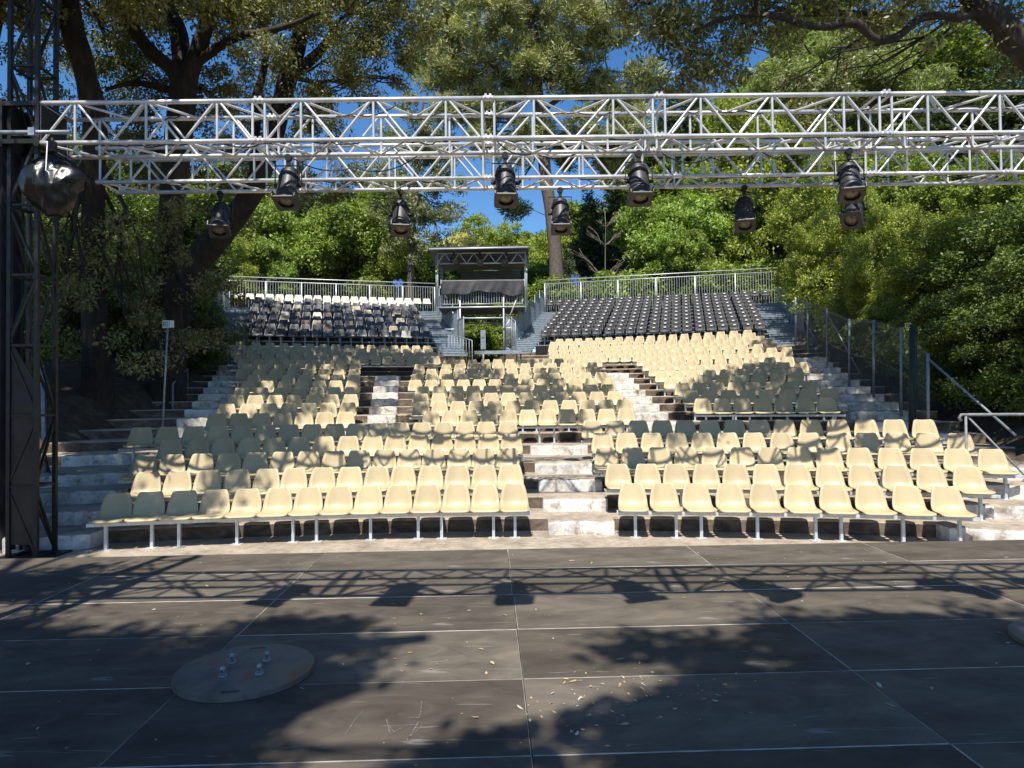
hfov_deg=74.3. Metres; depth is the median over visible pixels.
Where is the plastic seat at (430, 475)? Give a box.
[416,465,443,490]
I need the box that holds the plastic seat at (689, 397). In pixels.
[683,390,699,404]
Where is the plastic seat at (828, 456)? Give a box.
[816,447,848,471]
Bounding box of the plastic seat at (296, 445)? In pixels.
[287,437,310,458]
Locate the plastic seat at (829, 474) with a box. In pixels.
[815,464,852,491]
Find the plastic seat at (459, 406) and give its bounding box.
[449,401,466,415]
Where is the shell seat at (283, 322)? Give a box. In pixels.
[278,320,288,326]
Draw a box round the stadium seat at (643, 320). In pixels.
[638,318,647,324]
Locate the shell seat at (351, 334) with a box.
[346,329,356,344]
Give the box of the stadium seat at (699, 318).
[694,316,703,321]
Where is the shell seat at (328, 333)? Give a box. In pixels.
[323,329,333,345]
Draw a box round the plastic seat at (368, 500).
[350,485,382,515]
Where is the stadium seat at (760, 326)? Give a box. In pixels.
[755,322,765,335]
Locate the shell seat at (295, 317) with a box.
[291,316,300,322]
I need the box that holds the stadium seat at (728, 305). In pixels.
[724,304,732,310]
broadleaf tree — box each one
[33,126,81,162]
[77,162,157,196]
[78,150,196,190]
[154,174,263,272]
[190,161,301,306]
[213,200,297,306]
[230,164,300,306]
[246,237,300,307]
[263,211,343,304]
[280,195,406,308]
[300,171,371,308]
[353,181,435,267]
[403,238,456,310]
[426,270,469,325]
[448,300,494,325]
[492,302,522,345]
[520,261,587,302]
[527,199,590,251]
[568,144,690,279]
[571,102,700,266]
[602,200,730,297]
[639,188,772,290]
[654,227,726,305]
[660,115,767,301]
[675,166,728,261]
[698,1,974,126]
[836,142,952,230]
[892,153,990,230]
[895,20,999,142]
[936,2,1023,122]
[939,175,1007,217]
[970,142,1023,228]
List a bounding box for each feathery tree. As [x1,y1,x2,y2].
[698,5,917,306]
[752,21,936,239]
[830,32,986,165]
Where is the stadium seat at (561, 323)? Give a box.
[557,321,564,334]
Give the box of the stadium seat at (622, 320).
[618,319,626,325]
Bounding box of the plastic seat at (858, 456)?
[846,448,881,471]
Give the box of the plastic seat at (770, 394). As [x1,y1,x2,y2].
[758,389,775,403]
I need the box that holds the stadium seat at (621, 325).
[617,323,625,336]
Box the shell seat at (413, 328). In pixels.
[410,326,418,341]
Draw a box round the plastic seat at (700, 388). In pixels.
[691,383,706,395]
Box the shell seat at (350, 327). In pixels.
[345,325,355,341]
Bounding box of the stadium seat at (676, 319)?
[671,317,680,320]
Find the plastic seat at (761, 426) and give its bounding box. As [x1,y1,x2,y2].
[748,420,770,439]
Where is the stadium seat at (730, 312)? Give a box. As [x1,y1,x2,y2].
[726,311,734,317]
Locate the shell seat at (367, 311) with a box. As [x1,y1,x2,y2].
[363,310,371,315]
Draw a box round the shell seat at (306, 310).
[302,308,310,313]
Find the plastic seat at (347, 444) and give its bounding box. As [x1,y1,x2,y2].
[336,436,359,457]
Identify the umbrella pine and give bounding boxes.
[444,213,533,245]
[478,244,546,333]
[516,233,578,273]
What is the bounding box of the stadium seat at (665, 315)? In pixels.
[661,314,669,317]
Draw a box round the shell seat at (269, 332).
[264,328,274,342]
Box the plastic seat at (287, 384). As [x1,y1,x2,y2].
[277,381,291,392]
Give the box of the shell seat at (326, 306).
[323,305,331,311]
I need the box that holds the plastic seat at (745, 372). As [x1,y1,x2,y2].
[735,369,750,380]
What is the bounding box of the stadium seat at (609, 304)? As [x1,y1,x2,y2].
[605,303,612,308]
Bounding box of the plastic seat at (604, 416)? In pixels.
[597,409,615,424]
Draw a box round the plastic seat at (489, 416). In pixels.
[480,410,498,425]
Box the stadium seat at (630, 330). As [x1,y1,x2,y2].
[625,327,634,336]
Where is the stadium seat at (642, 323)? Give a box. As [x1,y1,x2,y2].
[638,322,646,335]
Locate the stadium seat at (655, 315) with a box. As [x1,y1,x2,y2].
[651,314,659,317]
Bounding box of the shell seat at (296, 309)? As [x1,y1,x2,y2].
[292,308,301,314]
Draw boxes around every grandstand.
[212,276,467,361]
[510,267,803,361]
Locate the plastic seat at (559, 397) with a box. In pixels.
[554,392,568,405]
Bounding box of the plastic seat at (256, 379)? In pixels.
[246,374,260,385]
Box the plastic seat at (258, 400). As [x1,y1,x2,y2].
[246,395,263,409]
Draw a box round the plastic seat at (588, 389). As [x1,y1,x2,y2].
[583,384,597,396]
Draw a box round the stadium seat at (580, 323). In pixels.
[576,321,584,334]
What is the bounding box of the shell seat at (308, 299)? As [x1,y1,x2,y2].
[303,298,311,303]
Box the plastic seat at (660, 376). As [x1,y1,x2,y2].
[655,371,668,382]
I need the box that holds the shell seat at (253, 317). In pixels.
[246,315,255,322]
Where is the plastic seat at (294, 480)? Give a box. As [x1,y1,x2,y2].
[280,468,307,494]
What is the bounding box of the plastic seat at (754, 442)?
[742,432,766,454]
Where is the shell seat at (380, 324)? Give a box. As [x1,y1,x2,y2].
[376,321,385,328]
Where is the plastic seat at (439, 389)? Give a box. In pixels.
[432,386,446,397]
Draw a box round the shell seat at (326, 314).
[323,312,331,317]
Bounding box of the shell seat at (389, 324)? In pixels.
[387,322,395,328]
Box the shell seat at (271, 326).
[266,324,275,340]
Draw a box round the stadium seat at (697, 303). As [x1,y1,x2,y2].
[693,302,701,306]
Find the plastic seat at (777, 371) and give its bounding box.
[769,368,785,379]
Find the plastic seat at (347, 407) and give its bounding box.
[339,402,356,416]
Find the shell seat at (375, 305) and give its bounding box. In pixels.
[371,303,379,308]
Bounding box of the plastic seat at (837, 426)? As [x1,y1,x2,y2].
[826,419,854,439]
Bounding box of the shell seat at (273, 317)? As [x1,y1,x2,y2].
[269,315,278,321]
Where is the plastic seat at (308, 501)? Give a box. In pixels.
[288,487,322,516]
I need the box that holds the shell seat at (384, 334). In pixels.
[380,330,389,344]
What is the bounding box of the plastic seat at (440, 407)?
[431,401,447,415]
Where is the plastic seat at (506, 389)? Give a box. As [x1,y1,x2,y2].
[499,385,513,397]
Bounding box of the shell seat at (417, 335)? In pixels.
[412,331,421,345]
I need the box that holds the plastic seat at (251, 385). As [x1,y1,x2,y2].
[240,381,255,392]
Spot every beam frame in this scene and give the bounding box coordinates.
[86,510,530,550]
[118,441,500,468]
[118,471,498,503]
[131,489,501,502]
[157,455,524,483]
[204,429,346,449]
[226,418,355,434]
[227,365,440,372]
[229,381,345,387]
[236,409,357,424]
[405,391,599,405]
[409,415,636,431]
[410,406,617,422]
[412,398,606,410]
[429,426,627,442]
[581,440,946,462]
[590,454,977,477]
[594,470,1023,499]
[603,357,800,364]
[604,488,1000,520]
[617,510,980,541]
[649,374,815,388]
[656,383,801,395]
[665,388,801,402]
[676,396,819,411]
[684,404,846,420]
[695,414,845,422]
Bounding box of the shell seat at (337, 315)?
[333,313,342,318]
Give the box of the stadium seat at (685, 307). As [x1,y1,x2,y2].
[682,306,690,309]
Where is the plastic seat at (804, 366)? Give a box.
[794,362,809,372]
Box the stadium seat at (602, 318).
[598,316,606,330]
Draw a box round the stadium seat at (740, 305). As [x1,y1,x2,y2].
[736,304,744,309]
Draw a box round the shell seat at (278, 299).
[275,297,282,303]
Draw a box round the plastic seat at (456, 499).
[440,484,470,513]
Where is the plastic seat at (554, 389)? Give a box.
[549,385,563,397]
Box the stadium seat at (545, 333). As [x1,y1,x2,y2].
[540,330,549,344]
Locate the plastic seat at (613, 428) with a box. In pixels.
[605,420,625,440]
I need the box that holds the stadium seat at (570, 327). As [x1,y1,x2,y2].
[564,325,572,338]
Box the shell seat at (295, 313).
[291,312,300,318]
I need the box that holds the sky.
[0,0,1023,351]
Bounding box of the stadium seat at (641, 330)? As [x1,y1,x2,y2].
[636,326,645,335]
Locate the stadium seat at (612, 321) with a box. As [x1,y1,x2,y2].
[608,319,616,325]
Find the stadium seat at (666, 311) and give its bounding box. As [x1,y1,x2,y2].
[662,310,670,315]
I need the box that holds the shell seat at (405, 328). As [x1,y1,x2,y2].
[399,326,408,341]
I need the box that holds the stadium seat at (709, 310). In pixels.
[704,308,712,314]
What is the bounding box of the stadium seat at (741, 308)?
[737,307,745,313]
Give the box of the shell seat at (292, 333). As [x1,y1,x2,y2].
[287,328,298,345]
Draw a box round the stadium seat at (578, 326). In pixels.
[574,324,582,337]
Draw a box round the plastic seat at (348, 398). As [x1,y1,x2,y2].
[342,394,358,407]
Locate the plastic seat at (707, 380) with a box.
[697,376,712,388]
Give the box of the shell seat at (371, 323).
[366,321,375,327]
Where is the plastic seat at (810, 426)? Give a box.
[799,419,825,439]
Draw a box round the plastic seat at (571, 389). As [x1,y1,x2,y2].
[567,385,581,397]
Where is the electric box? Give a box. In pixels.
[481,330,485,359]
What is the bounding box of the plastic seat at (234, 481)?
[222,469,250,496]
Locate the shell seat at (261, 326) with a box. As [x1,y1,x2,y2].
[254,323,264,339]
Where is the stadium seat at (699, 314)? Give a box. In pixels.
[694,312,702,317]
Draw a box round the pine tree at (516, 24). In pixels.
[398,0,679,282]
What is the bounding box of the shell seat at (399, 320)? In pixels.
[396,318,404,324]
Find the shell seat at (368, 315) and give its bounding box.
[364,313,373,319]
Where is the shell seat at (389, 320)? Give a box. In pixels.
[385,318,393,323]
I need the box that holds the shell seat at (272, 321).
[267,319,276,326]
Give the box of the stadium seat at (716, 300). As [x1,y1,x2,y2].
[712,298,720,304]
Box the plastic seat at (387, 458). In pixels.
[372,450,396,472]
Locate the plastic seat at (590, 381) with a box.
[584,378,599,389]
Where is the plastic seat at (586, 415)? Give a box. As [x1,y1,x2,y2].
[577,409,595,424]
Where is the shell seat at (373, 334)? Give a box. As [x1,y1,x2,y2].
[368,330,378,344]
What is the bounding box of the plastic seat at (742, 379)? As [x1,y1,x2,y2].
[732,375,747,387]
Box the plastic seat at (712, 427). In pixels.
[699,420,720,439]
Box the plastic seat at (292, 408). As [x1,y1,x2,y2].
[280,403,297,418]
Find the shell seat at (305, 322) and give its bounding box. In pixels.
[300,320,310,326]
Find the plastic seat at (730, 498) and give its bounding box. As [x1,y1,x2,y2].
[715,483,750,513]
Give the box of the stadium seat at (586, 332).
[581,328,590,338]
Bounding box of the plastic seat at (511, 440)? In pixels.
[500,434,522,454]
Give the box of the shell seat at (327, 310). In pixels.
[322,309,331,314]
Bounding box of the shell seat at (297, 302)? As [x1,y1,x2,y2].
[294,301,301,307]
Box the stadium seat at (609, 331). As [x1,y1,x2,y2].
[604,327,613,336]
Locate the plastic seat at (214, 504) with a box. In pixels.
[192,489,229,519]
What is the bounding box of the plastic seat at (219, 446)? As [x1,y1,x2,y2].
[210,438,234,459]
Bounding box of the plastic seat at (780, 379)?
[769,374,784,387]
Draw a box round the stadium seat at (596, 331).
[592,328,601,337]
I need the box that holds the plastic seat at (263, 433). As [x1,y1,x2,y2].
[254,425,276,445]
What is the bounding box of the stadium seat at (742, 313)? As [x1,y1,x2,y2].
[738,311,747,317]
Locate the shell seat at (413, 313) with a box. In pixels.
[411,311,419,317]
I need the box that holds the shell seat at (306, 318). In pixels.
[301,316,310,322]
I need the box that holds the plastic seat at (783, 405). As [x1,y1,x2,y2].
[774,398,795,413]
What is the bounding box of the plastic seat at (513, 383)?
[504,379,517,390]
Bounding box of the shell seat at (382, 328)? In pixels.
[378,326,387,341]
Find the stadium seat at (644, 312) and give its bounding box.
[640,311,648,316]
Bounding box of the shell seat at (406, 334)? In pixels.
[401,330,410,345]
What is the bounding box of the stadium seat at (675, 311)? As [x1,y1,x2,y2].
[672,310,680,313]
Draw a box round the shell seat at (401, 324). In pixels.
[397,322,405,328]
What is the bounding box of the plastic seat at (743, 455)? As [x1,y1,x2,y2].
[729,447,755,470]
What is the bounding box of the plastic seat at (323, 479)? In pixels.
[308,467,335,492]
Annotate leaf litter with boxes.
[12,392,1009,765]
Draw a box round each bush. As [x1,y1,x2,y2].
[454,320,502,362]
[480,325,516,350]
[494,273,593,344]
[581,268,681,308]
[687,253,789,310]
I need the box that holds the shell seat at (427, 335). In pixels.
[422,331,432,345]
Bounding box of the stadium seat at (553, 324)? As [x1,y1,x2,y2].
[547,322,555,334]
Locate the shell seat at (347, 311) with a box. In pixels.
[343,309,351,315]
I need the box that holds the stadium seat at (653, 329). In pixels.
[649,326,658,334]
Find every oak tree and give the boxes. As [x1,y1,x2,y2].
[0,0,189,406]
[0,0,257,85]
[0,0,409,36]
[83,0,320,408]
[182,0,450,378]
[599,0,1023,105]
[768,0,1007,138]
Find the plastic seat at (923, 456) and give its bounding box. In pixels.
[909,448,947,473]
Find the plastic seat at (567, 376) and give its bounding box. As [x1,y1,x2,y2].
[564,372,576,383]
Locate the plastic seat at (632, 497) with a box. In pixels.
[618,483,648,512]
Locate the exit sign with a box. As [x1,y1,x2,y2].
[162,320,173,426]
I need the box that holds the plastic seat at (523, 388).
[516,385,530,397]
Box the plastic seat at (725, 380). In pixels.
[715,376,730,387]
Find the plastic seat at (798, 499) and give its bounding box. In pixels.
[783,484,821,514]
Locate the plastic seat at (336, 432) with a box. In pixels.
[323,424,344,442]
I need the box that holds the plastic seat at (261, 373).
[252,369,265,379]
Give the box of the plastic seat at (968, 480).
[953,466,995,495]
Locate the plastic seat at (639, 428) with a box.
[628,420,648,440]
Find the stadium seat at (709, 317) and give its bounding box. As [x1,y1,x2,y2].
[705,316,714,322]
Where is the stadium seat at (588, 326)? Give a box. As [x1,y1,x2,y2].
[584,324,592,337]
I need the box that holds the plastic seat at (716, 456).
[701,447,726,471]
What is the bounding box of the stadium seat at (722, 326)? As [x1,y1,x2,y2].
[718,323,727,330]
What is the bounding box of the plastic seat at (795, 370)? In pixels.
[788,368,804,378]
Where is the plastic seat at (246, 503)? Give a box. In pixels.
[224,488,261,518]
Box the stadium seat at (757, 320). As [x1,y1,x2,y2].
[753,318,762,333]
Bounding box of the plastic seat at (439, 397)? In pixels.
[430,393,446,406]
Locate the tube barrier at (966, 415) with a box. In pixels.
[958,413,1023,481]
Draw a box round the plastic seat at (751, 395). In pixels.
[739,390,756,403]
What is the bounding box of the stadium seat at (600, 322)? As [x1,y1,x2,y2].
[596,320,604,326]
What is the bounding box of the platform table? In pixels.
[474,350,521,359]
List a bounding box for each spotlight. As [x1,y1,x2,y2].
[207,190,233,238]
[271,154,302,210]
[388,189,412,236]
[450,252,459,265]
[476,252,483,265]
[491,151,519,208]
[501,252,509,265]
[548,187,572,235]
[624,150,653,206]
[731,185,757,232]
[833,148,866,204]
[839,192,867,230]
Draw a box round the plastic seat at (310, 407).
[300,403,317,417]
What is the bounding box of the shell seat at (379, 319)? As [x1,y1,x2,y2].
[375,317,383,323]
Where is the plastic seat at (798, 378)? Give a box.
[788,374,803,386]
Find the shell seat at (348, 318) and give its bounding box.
[344,317,353,323]
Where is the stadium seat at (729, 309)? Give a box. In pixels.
[725,308,733,313]
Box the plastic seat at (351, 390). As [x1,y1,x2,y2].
[343,387,359,398]
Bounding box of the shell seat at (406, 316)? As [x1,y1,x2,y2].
[404,314,411,320]
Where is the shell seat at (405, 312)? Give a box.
[402,311,409,317]
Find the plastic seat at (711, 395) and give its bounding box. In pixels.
[701,390,717,404]
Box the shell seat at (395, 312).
[392,310,400,324]
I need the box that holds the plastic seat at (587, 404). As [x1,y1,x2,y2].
[578,400,596,413]
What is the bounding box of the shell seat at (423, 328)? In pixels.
[420,326,428,341]
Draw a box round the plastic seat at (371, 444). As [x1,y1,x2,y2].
[361,435,383,457]
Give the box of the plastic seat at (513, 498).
[500,483,529,512]
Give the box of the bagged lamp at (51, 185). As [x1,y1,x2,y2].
[18,138,85,216]
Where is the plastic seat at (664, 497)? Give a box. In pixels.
[650,483,682,512]
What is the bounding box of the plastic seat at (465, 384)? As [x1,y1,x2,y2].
[457,379,470,391]
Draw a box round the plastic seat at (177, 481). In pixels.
[162,471,191,498]
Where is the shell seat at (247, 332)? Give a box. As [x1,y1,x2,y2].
[240,328,250,343]
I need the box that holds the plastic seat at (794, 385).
[783,381,799,394]
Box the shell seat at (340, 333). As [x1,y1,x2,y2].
[335,329,345,345]
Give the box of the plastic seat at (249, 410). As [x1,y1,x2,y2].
[239,403,256,418]
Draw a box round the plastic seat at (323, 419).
[315,412,333,428]
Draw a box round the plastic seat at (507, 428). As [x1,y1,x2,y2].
[497,421,517,440]
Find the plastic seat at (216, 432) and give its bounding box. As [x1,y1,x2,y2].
[206,425,228,445]
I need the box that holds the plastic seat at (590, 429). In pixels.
[581,421,602,439]
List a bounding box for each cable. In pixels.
[92,105,1020,122]
[116,135,977,147]
[165,175,979,185]
[289,104,395,118]
[292,156,416,171]
[493,99,575,158]
[661,152,809,162]
[694,187,779,192]
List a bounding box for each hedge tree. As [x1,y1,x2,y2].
[203,221,263,306]
[353,235,419,309]
[691,91,822,298]
[734,209,789,302]
[760,155,840,302]
[764,145,876,277]
[765,243,953,377]
[783,220,842,314]
[801,213,835,304]
[805,187,878,269]
[818,214,874,313]
[818,249,840,292]
[834,227,869,283]
[835,254,859,306]
[836,220,915,347]
[837,207,941,326]
[842,198,925,247]
[862,264,896,321]
[866,203,1007,362]
[912,212,957,260]
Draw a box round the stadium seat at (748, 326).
[743,322,753,329]
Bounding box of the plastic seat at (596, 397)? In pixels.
[589,391,604,405]
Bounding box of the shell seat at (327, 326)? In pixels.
[322,325,332,340]
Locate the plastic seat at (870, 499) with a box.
[855,485,897,515]
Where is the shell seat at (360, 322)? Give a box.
[356,321,365,327]
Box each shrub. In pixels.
[24,192,126,295]
[24,206,80,324]
[24,273,108,354]
[24,327,71,385]
[49,242,153,329]
[64,176,204,230]
[71,273,153,360]
[78,179,246,302]
[110,220,214,298]
[151,294,239,370]
[187,244,243,314]
[196,275,226,334]
[206,276,234,299]
[805,268,837,327]
[830,297,857,353]
[844,300,877,360]
[855,291,913,370]
[871,295,937,380]
[889,288,1004,404]
[894,200,1023,374]
[917,274,1023,411]
[944,244,1023,417]
[951,222,1023,304]
[958,287,1023,418]
[982,273,1023,390]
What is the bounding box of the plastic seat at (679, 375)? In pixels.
[671,370,683,381]
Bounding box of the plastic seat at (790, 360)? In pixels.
[781,357,794,367]
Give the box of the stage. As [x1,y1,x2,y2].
[0,540,1023,767]
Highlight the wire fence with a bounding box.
[795,298,1016,435]
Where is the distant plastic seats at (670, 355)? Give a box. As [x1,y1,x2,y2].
[220,329,792,384]
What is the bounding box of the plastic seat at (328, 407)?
[319,403,336,417]
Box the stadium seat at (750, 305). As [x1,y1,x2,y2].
[746,303,754,309]
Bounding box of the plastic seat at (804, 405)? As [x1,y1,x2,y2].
[795,397,817,413]
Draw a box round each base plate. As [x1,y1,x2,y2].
[171,644,313,702]
[1008,620,1023,644]
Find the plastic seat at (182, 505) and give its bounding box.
[158,490,197,520]
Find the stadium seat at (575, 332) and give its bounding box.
[571,328,580,338]
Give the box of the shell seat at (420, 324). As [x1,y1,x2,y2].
[418,322,425,337]
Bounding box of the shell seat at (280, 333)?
[275,328,286,342]
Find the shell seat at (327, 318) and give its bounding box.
[323,316,332,322]
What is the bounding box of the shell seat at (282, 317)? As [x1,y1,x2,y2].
[279,315,288,321]
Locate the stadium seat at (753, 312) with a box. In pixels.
[749,310,758,316]
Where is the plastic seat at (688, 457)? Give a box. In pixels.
[674,447,698,470]
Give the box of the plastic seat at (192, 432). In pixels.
[181,426,204,445]
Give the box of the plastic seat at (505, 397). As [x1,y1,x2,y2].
[501,392,516,405]
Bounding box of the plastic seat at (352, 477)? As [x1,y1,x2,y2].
[336,467,362,492]
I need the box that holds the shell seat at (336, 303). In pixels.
[332,302,341,307]
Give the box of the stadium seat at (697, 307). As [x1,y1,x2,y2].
[693,305,701,311]
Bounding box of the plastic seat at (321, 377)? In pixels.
[314,374,328,385]
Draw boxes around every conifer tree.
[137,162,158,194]
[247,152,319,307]
[360,206,391,307]
[361,89,469,307]
[475,302,499,350]
[562,189,625,297]
[562,247,582,298]
[577,179,632,273]
[618,208,648,293]
[649,83,802,306]
[912,74,1015,168]
[941,61,1023,232]
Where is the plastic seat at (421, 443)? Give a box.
[408,435,429,455]
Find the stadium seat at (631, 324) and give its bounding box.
[627,322,635,335]
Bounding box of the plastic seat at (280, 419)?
[273,412,292,429]
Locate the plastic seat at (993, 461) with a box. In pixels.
[978,449,1019,475]
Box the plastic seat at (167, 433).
[149,426,178,446]
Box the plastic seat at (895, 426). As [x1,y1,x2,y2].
[882,419,913,439]
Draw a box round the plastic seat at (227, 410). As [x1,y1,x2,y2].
[217,404,235,419]
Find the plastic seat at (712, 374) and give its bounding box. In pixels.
[702,370,716,381]
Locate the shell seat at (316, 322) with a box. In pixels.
[312,320,321,326]
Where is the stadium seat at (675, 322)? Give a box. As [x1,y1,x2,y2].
[671,321,680,324]
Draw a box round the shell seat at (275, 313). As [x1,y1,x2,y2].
[270,311,279,317]
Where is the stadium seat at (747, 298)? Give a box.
[743,297,751,302]
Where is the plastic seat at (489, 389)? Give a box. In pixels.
[482,386,497,398]
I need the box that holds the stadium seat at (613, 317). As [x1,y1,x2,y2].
[609,316,617,321]
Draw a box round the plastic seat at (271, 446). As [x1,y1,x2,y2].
[262,437,285,459]
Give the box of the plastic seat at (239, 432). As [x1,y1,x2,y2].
[230,425,252,445]
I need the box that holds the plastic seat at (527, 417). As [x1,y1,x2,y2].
[518,409,537,425]
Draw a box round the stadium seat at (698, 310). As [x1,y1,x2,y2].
[694,309,702,312]
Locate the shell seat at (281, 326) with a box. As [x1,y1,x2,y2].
[278,324,287,340]
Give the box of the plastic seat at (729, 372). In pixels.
[719,369,733,380]
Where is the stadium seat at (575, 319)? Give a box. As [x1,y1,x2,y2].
[569,317,577,323]
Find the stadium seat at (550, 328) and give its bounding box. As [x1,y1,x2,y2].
[544,326,552,340]
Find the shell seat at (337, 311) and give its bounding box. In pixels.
[333,309,341,314]
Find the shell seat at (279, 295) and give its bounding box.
[275,294,283,299]
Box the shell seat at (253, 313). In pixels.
[248,311,257,317]
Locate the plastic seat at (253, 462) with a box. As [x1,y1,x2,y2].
[242,452,267,476]
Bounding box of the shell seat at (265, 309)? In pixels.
[260,307,269,313]
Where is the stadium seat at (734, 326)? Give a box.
[729,323,739,330]
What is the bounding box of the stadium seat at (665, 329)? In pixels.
[660,325,669,334]
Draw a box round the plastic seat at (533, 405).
[523,400,540,414]
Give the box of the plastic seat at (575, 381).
[568,378,582,389]
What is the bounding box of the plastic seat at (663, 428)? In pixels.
[651,420,672,439]
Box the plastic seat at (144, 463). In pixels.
[121,455,156,479]
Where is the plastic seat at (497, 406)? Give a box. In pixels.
[486,401,503,415]
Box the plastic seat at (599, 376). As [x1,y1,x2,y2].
[595,372,607,382]
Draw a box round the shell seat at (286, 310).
[281,308,290,313]
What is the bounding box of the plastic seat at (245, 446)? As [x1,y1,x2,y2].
[236,438,260,459]
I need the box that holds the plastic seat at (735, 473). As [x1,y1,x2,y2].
[722,464,750,489]
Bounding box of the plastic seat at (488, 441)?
[477,434,499,454]
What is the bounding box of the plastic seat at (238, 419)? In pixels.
[228,413,248,430]
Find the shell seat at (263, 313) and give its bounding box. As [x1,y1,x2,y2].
[259,311,267,317]
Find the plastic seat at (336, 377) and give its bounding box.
[330,374,344,385]
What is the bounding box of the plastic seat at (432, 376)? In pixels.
[426,374,439,384]
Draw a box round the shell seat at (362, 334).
[357,330,367,344]
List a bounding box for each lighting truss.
[34,89,1023,159]
[95,135,1023,194]
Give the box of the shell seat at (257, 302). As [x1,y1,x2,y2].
[253,300,261,305]
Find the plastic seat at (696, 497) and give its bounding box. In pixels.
[682,483,716,512]
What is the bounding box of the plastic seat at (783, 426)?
[773,420,797,439]
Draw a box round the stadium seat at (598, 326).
[594,324,602,337]
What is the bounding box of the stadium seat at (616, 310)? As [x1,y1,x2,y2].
[613,309,620,314]
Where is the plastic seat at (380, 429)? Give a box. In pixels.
[368,423,389,441]
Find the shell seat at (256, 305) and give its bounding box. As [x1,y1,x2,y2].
[252,303,260,309]
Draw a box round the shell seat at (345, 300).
[342,299,349,304]
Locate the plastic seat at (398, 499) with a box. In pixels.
[380,485,412,514]
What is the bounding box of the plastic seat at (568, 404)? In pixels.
[561,400,577,414]
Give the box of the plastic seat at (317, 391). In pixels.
[309,387,324,399]
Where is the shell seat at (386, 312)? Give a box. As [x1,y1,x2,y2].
[383,310,390,315]
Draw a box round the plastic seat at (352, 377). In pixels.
[346,374,359,384]
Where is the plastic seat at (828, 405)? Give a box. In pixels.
[817,397,840,413]
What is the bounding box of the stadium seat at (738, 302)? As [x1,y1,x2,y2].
[734,300,742,306]
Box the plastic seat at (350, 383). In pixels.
[345,380,359,391]
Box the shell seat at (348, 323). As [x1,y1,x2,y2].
[344,321,353,327]
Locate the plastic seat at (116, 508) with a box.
[88,492,131,523]
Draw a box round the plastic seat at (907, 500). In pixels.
[892,485,936,516]
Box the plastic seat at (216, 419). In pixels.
[204,413,226,430]
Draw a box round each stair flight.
[0,451,157,553]
[155,365,251,447]
[366,375,400,442]
[530,443,614,534]
[607,373,675,432]
[793,357,948,440]
[935,464,1023,540]
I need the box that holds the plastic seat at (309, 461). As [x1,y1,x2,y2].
[295,451,320,474]
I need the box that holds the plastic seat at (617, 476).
[605,464,631,489]
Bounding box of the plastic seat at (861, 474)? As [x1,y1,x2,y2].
[848,465,886,491]
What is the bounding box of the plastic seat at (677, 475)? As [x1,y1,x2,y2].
[663,464,689,490]
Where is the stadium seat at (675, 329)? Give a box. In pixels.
[671,325,680,334]
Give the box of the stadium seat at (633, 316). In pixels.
[629,315,637,320]
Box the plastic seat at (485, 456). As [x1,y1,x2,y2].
[470,448,495,470]
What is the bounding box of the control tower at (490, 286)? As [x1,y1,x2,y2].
[429,245,528,362]
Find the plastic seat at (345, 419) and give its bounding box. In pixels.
[336,412,354,427]
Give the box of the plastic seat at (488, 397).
[483,393,498,406]
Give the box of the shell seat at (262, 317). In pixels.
[257,315,266,322]
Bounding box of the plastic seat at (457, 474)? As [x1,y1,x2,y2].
[443,465,470,489]
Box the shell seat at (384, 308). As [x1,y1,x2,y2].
[381,307,388,320]
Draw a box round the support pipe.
[0,127,71,137]
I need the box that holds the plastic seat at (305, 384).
[294,381,309,392]
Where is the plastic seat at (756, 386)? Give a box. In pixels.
[745,382,760,395]
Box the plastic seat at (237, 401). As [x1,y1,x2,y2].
[227,395,244,409]
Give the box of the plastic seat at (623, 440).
[615,433,637,453]
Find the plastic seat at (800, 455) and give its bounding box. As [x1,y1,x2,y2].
[786,447,815,471]
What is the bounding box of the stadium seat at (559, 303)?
[555,300,563,307]
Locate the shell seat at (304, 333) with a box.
[299,329,309,345]
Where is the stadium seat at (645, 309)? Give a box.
[641,308,649,313]
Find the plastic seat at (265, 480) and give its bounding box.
[252,468,279,495]
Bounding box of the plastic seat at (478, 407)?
[468,401,484,415]
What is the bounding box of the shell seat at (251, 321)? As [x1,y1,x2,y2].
[244,319,253,325]
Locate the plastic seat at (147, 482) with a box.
[130,472,160,498]
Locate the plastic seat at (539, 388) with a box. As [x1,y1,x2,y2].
[533,385,547,397]
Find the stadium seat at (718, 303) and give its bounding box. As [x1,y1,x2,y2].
[713,301,721,307]
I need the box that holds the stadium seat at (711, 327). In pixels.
[707,324,716,331]
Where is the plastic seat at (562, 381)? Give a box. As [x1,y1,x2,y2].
[552,378,566,389]
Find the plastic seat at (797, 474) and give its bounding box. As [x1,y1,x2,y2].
[784,464,818,490]
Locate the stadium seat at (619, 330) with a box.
[614,327,623,336]
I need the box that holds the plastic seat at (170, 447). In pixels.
[156,439,182,461]
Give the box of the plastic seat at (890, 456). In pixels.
[877,448,913,472]
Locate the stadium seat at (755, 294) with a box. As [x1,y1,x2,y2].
[750,291,759,302]
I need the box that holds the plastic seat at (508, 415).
[499,410,517,424]
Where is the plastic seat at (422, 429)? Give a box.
[411,422,432,440]
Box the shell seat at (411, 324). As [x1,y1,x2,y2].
[408,322,416,329]
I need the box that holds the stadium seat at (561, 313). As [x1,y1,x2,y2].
[556,311,563,321]
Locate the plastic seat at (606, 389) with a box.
[601,384,615,396]
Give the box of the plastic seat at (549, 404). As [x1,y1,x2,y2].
[542,400,558,414]
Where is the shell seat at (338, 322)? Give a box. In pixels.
[334,321,343,327]
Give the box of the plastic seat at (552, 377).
[548,373,560,383]
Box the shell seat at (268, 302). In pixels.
[264,300,272,314]
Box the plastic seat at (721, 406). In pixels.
[713,398,733,413]
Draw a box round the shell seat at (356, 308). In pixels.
[352,306,360,311]

